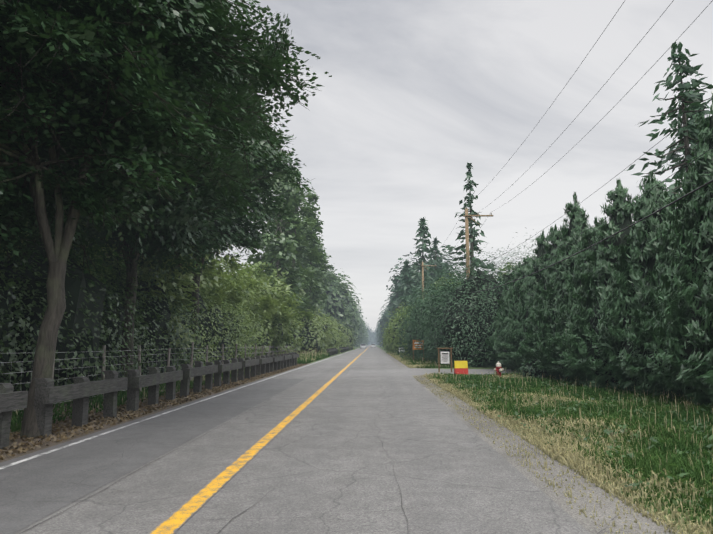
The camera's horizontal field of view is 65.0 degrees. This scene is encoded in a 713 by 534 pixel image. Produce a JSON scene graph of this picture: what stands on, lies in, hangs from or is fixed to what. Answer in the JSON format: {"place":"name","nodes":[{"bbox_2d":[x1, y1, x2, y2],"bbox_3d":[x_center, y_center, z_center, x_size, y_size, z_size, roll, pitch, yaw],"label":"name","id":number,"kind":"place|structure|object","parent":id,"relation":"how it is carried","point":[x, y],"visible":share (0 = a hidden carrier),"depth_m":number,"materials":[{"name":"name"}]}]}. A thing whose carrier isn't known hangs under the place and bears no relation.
{"place":"outdoors","nodes":[
{"label":"outdoors","id":0,"kind":"place"},
{"bbox_2d":[14,363,590,533],"bbox_3d":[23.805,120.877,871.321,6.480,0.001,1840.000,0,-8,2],"label":"road","id":1,"kind":"structure","parent":0,"point":[458,475],"depth_m":6.31,"materials":[{"name":"grey asphalt"}]},
{"bbox_2d":[0,379,304,533],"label":"road resurfaced strip","id":2,"kind":"object","parent":1,"relation":"on","point":[23,503],"visible":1,"depth_m":7.59,"materials":[{"name":"asphalt"}]},
{"bbox_2d":[1,367,616,533],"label":"road cracks","id":3,"kind":"object","parent":1,"relation":"on","point":[246,470],"visible":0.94,"depth_m":6.01,"materials":[{"name":"grey asphalt"}]},
{"bbox_2d":[345,369,408,375],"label":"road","id":4,"kind":"structure","parent":1,"relation":"on","point":[376,372],"depth_m":29.41,"materials":[{"name":"grey asphalt"}]},
{"bbox_2d":[324,268,370,346],"bbox_3d":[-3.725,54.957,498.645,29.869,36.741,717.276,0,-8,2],"label":"trees","id":5,"kind":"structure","parent":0,"point":[351,313],"depth_m":154.84,"materials":[{"name":"green plant"}]},
{"bbox_2d":[38,0,712,331],"label":"sky","id":6,"kind":"structure","parent":0,"point":[417,92],"materials":[{"name":"grey"}]},
{"bbox_2d":[376,346,408,367],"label":"road shoulder","id":7,"kind":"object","parent":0,"point":[398,363],"depth_m":50.60},
{"bbox_2d":[374,244,459,346],"bbox_3d":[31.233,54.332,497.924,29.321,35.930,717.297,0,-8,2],"label":"trees","id":8,"kind":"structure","parent":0,"point":[396,281],"depth_m":162.06,"materials":[{"name":"green plant"}]},
{"bbox_2d":[401,368,519,376],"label":"driveway","id":9,"kind":"structure","parent":0,"point":[412,372],"depth_m":30.51,"materials":[{"name":"concrete"}]},
{"bbox_2d":[437,348,452,371],"bbox_3d":[4.696,4.934,29.667,0.860,1.300,0.120,0,-8,-1],"label":"notice board","id":10,"kind":"object","parent":9,"relation":"on","point":[444,357],"visible":0.94,"depth_m":29.67,"materials":[{"name":"brown wood"}]},
{"bbox_2d":[311,345,712,533],"bbox_3d":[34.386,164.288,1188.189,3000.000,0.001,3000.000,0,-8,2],"label":"ground","id":11,"kind":"structure","parent":0,"point":[503,367],"depth_m":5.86,"materials":[{"name":"green plant"}]},
{"bbox_2d":[0,222,93,273],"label":"tree","id":12,"kind":"object","parent":11,"relation":"on","point":[39,232],"visible":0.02,"depth_m":18.00,"materials":[{"name":"green plant"}]},
{"bbox_2d":[0,209,219,397],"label":"understory shrubs","id":13,"kind":"object","parent":11,"relation":"on","point":[13,357],"depth_m":15.09,"materials":[{"name":"green plant"}]},
{"bbox_2d":[24,244,196,316],"bbox_3d":[-11.678,1.146,26.000,8.887,7.821,9.356,0,-8,2],"label":"tree","id":14,"kind":"object","parent":11,"relation":"on","point":[167,286],"depth_m":24.51,"materials":[{"name":"green plant"}]},
{"bbox_2d":[10,367,250,431],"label":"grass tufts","id":15,"kind":"object","parent":11,"relation":"on","point":[99,400],"visible":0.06,"depth_m":13.43,"materials":[{"name":"green plant"}]},
{"bbox_2d":[73,231,219,350],"bbox_3d":[-9.722,0.580,24.093,7.553,8.427,7.900,0,-8,2],"label":"tree","id":16,"kind":"object","parent":11,"relation":"on","point":[145,269],"depth_m":23.26,"materials":[{"name":"green plant"}]},
{"bbox_2d":[0,352,298,448],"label":"guardrail","id":17,"kind":"object","parent":11,"relation":"on","point":[79,392],"visible":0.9,"depth_m":11.69,"materials":[{"name":"grey wood"}]},
{"bbox_2d":[0,363,310,462],"bbox_3d":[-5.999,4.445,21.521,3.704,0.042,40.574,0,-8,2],"label":"leaf litter","id":18,"kind":"object","parent":11,"relation":"on","point":[90,429],"visible":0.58,"depth_m":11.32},
{"bbox_2d":[23,0,298,376],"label":"tree","id":19,"kind":"object","parent":11,"relation":"on","point":[160,248],"depth_m":17.98,"materials":[{"name":"green plant"}]},
{"bbox_2d":[52,342,269,398],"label":"wire fence posts","id":20,"kind":"object","parent":11,"relation":"on","point":[139,358],"visible":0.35,"depth_m":19.95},
{"bbox_2d":[2,346,265,410],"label":"wire fence wires","id":21,"kind":"object","parent":20,"relation":"attached to","point":[117,364],"visible":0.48,"depth_m":15.48,"materials":[{"name":"grey metal"}]},
{"bbox_2d":[0,0,331,437],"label":"tree","id":22,"kind":"object","parent":11,"relation":"on","point":[71,34],"depth_m":9.71,"materials":[{"name":"green plant"}]},
{"bbox_2d":[113,257,229,314],"bbox_3d":[-10.497,0.762,30.635,7.009,9.833,7.282,0,-8,2],"label":"tree","id":23,"kind":"object","parent":11,"relation":"on","point":[211,266],"visible":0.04,"depth_m":31.05,"materials":[{"name":"green plant"}]},
{"bbox_2d":[188,269,251,325],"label":"tree","id":24,"kind":"object","parent":11,"relation":"on","point":[229,279],"visible":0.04,"depth_m":40.30,"materials":[{"name":"green plant"}]},
{"bbox_2d":[187,253,253,332],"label":"tree","id":25,"kind":"object","parent":11,"relation":"on","point":[231,296],"depth_m":35.61,"materials":[{"name":"green plant"}]},
{"bbox_2d":[210,244,231,274],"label":"tree","id":26,"kind":"object","parent":11,"relation":"on","point":[219,252],"depth_m":57.48,"materials":[{"name":"green plant"}]},
{"bbox_2d":[173,259,272,369],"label":"understory shrubs","id":27,"kind":"object","parent":11,"relation":"on","point":[241,340],"depth_m":30.63,"materials":[{"name":"green plant"}]},
{"bbox_2d":[214,252,249,272],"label":"tree","id":28,"kind":"object","parent":11,"relation":"on","point":[230,259],"visible":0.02,"depth_m":77.79,"materials":[{"name":"green plant"}]},
{"bbox_2d":[202,268,278,327],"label":"tree","id":29,"kind":"object","parent":11,"relation":"on","point":[257,289],"depth_m":42.65,"materials":[{"name":"green plant"}]},
{"bbox_2d":[188,89,314,367],"bbox_3d":[-7.477,-3.006,29.275,10.718,16.948,12.824,0,-8,2],"label":"tree","id":30,"kind":"object","parent":11,"relation":"on","point":[274,164],"depth_m":28.37,"materials":[{"name":"green plant"}]},
{"bbox_2d":[220,261,302,332],"bbox_3d":[-9.530,3.990,51.303,9.297,9.050,8.549,0,-8,2],"label":"tree","id":31,"kind":"object","parent":11,"relation":"on","point":[252,269],"depth_m":51.36,"materials":[{"name":"green plant"}]},
{"bbox_2d":[244,269,287,302],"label":"tree","id":32,"kind":"object","parent":11,"relation":"on","point":[257,275],"depth_m":57.21,"materials":[{"name":"green plant"}]},
{"bbox_2d":[230,270,304,349],"bbox_3d":[-8.958,4.163,48.654,8.597,7.999,9.452,0,-8,2],"label":"tree","id":33,"kind":"object","parent":11,"relation":"on","point":[281,314],"depth_m":48.43,"materials":[{"name":"green plant"}]},
{"bbox_2d":[242,345,296,359],"bbox_3d":[-7.250,7.712,50.132,0.150,1.350,27.120,0,-8,2],"label":"ranch fence","id":34,"kind":"object","parent":11,"relation":"on","point":[286,346],"visible":0.25,"depth_m":47.95,"materials":[{"name":"grey wood"}]},
{"bbox_2d":[250,262,298,332],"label":"tree","id":35,"kind":"object","parent":11,"relation":"on","point":[282,286],"visible":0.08,"depth_m":58.80,"materials":[{"name":"green plant"}]},
{"bbox_2d":[247,151,316,312],"bbox_3d":[-8.758,-1.693,62.824,8.544,23.434,8.076,0,-8,2],"label":"poplar tree","id":36,"kind":"object","parent":11,"relation":"on","point":[282,243],"depth_m":62.51,"materials":[{"name":"green plant"}]},
{"bbox_2d":[265,272,314,341],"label":"tree","id":37,"kind":"object","parent":11,"relation":"on","point":[305,313],"depth_m":64.48,"materials":[{"name":"green plant"}]},
{"bbox_2d":[262,205,319,310],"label":"poplar tree","id":38,"kind":"object","parent":11,"relation":"on","point":[303,262],"depth_m":77.00,"materials":[{"name":"green plant"}]},
{"bbox_2d":[260,168,324,318],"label":"poplar tree","id":39,"kind":"object","parent":11,"relation":"on","point":[312,255],"depth_m":70.26,"materials":[{"name":"green plant"}]},
{"bbox_2d":[240,288,355,355],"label":"shrubs","id":40,"kind":"object","parent":11,"relation":"on","point":[322,334],"depth_m":66.96,"materials":[{"name":"green plant"}]},
{"bbox_2d":[274,348,329,363],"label":"grass","id":41,"kind":"structure","parent":11,"relation":"on","point":[306,358],"depth_m":50.42,"materials":[{"name":"green plant"}]},
{"bbox_2d":[300,211,322,303],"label":"poplar tree","id":42,"kind":"object","parent":11,"relation":"on","point":[322,245],"depth_m":105.73,"materials":[{"name":"green plant"}]},
{"bbox_2d":[295,189,330,316],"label":"poplar tree","id":43,"kind":"object","parent":11,"relation":"on","point":[315,296],"depth_m":90.83,"materials":[{"name":"green plant"}]},
{"bbox_2d":[301,234,327,316],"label":"poplar tree","id":44,"kind":"object","parent":11,"relation":"on","point":[323,297],"visible":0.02,"depth_m":97.37,"materials":[{"name":"green plant"}]},
{"bbox_2d":[317,231,328,313],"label":"poplar tree","id":45,"kind":"object","parent":11,"relation":"on","point":[324,294],"depth_m":140.23,"materials":[{"name":"green plant"}]},
{"bbox_2d":[319,259,331,316],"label":"poplar tree","id":46,"kind":"object","parent":11,"relation":"on","point":[324,279],"visible":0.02,"depth_m":126.11,"materials":[{"name":"green plant"}]},
{"bbox_2d":[323,276,329,311],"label":"poplar tree","id":47,"kind":"object","parent":11,"relation":"on","point":[328,303],"depth_m":145.67,"materials":[{"name":"green plant"}]},
{"bbox_2d":[326,265,341,291],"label":"poplar tree","id":48,"kind":"object","parent":11,"relation":"on","point":[332,273],"depth_m":168.54,"materials":[{"name":"green plant"}]},
{"bbox_2d":[326,346,352,355],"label":"guardrail","id":49,"kind":"object","parent":11,"relation":"on","point":[332,351],"visible":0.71,"depth_m":79.22,"materials":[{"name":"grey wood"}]},
{"bbox_2d":[314,345,393,362],"bbox_3d":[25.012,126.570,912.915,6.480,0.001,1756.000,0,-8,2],"label":"road","id":50,"kind":"structure","parent":11,"relation":"on","point":[370,354],"depth_m":61.28,"materials":[{"name":"grey asphalt"}]},
{"bbox_2d":[0,350,352,469],"bbox_3d":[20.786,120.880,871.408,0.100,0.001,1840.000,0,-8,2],"label":"road edge line","id":51,"kind":"object","parent":50,"relation":"on","point":[35,456],"visible":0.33,"depth_m":9.63,"materials":[{"name":"white paint"}]},
{"bbox_2d":[148,346,369,533],"bbox_3d":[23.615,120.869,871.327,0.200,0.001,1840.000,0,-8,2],"label":"road centre line","id":52,"kind":"object","parent":50,"relation":"on","point":[176,520],"depth_m":6.27,"materials":[{"name":"yellow paint"}]},
{"bbox_2d":[366,324,377,344],"bbox_3d":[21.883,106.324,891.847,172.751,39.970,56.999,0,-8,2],"label":"tree","id":53,"kind":"object","parent":11,"relation":"on","point":[373,341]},
{"bbox_2d":[393,274,403,318],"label":"fir","id":54,"kind":"object","parent":11,"relation":"on","point":[401,283],"depth_m":140.23,"materials":[{"name":"green plant"}]},
{"bbox_2d":[380,294,423,355],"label":"bushes","id":55,"kind":"object","parent":11,"relation":"on","point":[391,347],"depth_m":79.34,"materials":[{"name":"green plant"}]},
{"bbox_2d":[389,302,416,337],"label":"tree","id":56,"kind":"object","parent":11,"relation":"on","point":[401,311],"visible":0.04,"depth_m":84.10,"materials":[{"name":"green plant"}]},
{"bbox_2d":[392,260,417,314],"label":"fir","id":57,"kind":"object","parent":11,"relation":"on","point":[406,271],"depth_m":108.03,"materials":[{"name":"green plant"}]},
{"bbox_2d":[408,262,421,308],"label":"fir","id":58,"kind":"object","parent":11,"relation":"on","point":[413,279],"depth_m":122.01,"materials":[{"name":"green plant"}]},
{"bbox_2d":[413,340,423,360],"bbox_3d":[5.129,6.938,46.336,1.030,1.853,0.086,0,-8,-3],"label":"wooden sign","id":59,"kind":"object","parent":11,"relation":"on","point":[416,344],"visible":0.54,"depth_m":46.34,"materials":[{"name":"brown wood"}]},
{"bbox_2d":[399,217,439,305],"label":"fir","id":60,"kind":"object","parent":11,"relation":"on","point":[422,229],"depth_m":92.53,"materials":[{"name":"green plant"}]},
{"bbox_2d":[387,351,453,367],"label":"grass verge","id":61,"kind":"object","parent":11,"relation":"on","point":[409,362],"depth_m":41.46,"materials":[{"name":"green plant"}]},
{"bbox_2d":[421,260,436,299],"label":"utility pole","id":62,"kind":"object","parent":11,"relation":"on","point":[422,265],"visible":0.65,"depth_m":74.26,"materials":[{"name":"brown wood"}]},
{"bbox_2d":[415,0,712,292],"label":"power lines","id":63,"kind":"object","parent":62,"relation":"hanging from","point":[698,188],"visible":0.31,"depth_m":16.23,"materials":[{"name":"metal"}]},
{"bbox_2d":[420,237,451,288],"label":"fir","id":64,"kind":"object","parent":11,"relation":"on","point":[435,243],"depth_m":100.75,"materials":[{"name":"green plant"}]},
{"bbox_2d":[433,277,460,289],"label":"tree","id":65,"kind":"object","parent":11,"relation":"on","point":[442,282],"visible":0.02,"depth_m":65.59,"materials":[{"name":"green plant"}]},
{"bbox_2d":[454,360,467,374],"bbox_3d":[5.015,4.843,26.843,0.620,0.756,0.316,1,-8,-5],"label":"sandwich board sign","id":66,"kind":"object","parent":11,"relation":"on","point":[461,366],"visible":0.85,"depth_m":26.78,"materials":[{"name":"yellow plastic"}]},
{"bbox_2d":[387,227,540,366],"bbox_3d":[13.566,4.203,47.288,20.895,11.019,33.634,0,-8,2],"label":"hedge","id":67,"kind":"object","parent":11,"relation":"on","point":[430,333],"depth_m":36.99,"materials":[{"name":"green plant"}]},
{"bbox_2d":[445,163,496,281],"bbox_3d":[11.652,-0.890,59.006,7.717,20.803,7.342,0,-8,2],"label":"conifer tree","id":68,"kind":"object","parent":11,"relation":"on","point":[471,197],"depth_m":58.84,"materials":[{"name":"green plant"}]},
{"bbox_2d":[463,206,492,278],"bbox_3d":[8.592,1.357,38.925,2.110,11.500,0.350,0,-8,2],"label":"utility pole","id":69,"kind":"object","parent":11,"relation":"on","point":[466,215],"visible":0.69,"depth_m":39.41,"materials":[{"name":"brown wood"}]},
{"bbox_2d":[494,361,503,376],"bbox_3d":[6.369,4.586,24.992,0.415,0.720,0.380,2,-8,-13],"label":"fire hydrant","id":70,"kind":"object","parent":11,"relation":"on","point":[499,369],"visible":0.94,"depth_m":24.94,"materials":[{"name":"metal"}]},
{"bbox_2d":[497,261,517,280],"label":"tree","id":71,"kind":"object","parent":11,"relation":"on","point":[507,267],"depth_m":59.89,"materials":[{"name":"green plant"}]},
{"bbox_2d":[422,367,622,391],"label":"verge grass","id":72,"kind":"structure","parent":11,"relation":"on","point":[513,384],"depth_m":20.60,"materials":[{"name":"green plant"}]},
{"bbox_2d":[518,356,548,377],"bbox_3d":[7.625,4.341,23.877,1.434,1.061,1.248,0,-8,2],"label":"shrub","id":73,"kind":"object","parent":11,"relation":"on","point":[522,367],"depth_m":23.65,"materials":[{"name":"green plant"}]},
{"bbox_2d":[414,375,708,533],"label":"straw grass","id":74,"kind":"structure","parent":11,"relation":"on","point":[539,462],"depth_m":7.07,"materials":[{"name":"plant"}]},
{"bbox_2d":[427,371,712,508],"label":"grass","id":75,"kind":"structure","parent":11,"relation":"on","point":[708,499],"depth_m":9.80,"materials":[{"name":"green plant"}]},
{"bbox_2d":[449,382,712,442],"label":"verge grass","id":76,"kind":"structure","parent":11,"relation":"on","point":[604,418],"depth_m":11.55,"materials":[{"name":"green plant"}]},
{"bbox_2d":[501,115,712,395],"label":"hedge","id":77,"kind":"object","parent":11,"relation":"on","point":[688,350],"visible":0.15,"depth_m":17.09,"materials":[{"name":"green plant"}]},
{"bbox_2d":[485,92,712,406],"bbox_3d":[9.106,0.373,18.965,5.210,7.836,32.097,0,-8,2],"label":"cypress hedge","id":78,"kind":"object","parent":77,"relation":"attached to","point":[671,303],"depth_m":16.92,"materials":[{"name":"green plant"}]},
{"bbox_2d":[624,42,712,222],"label":"conifer","id":79,"kind":"object","parent":11,"relation":"on","point":[686,68],"depth_m":21.04,"materials":[{"name":"green plant"}]},
{"bbox_2d":[666,88,710,199],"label":"conifer","id":80,"kind":"object","parent":11,"relation":"on","point":[695,107],"depth_m":25.63,"materials":[{"name":"green plant"}]},
{"bbox_2d":[410,376,682,533],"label":"gravel shoulder","id":81,"kind":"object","parent":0,"point":[588,522],"depth_m":6.01}
]}

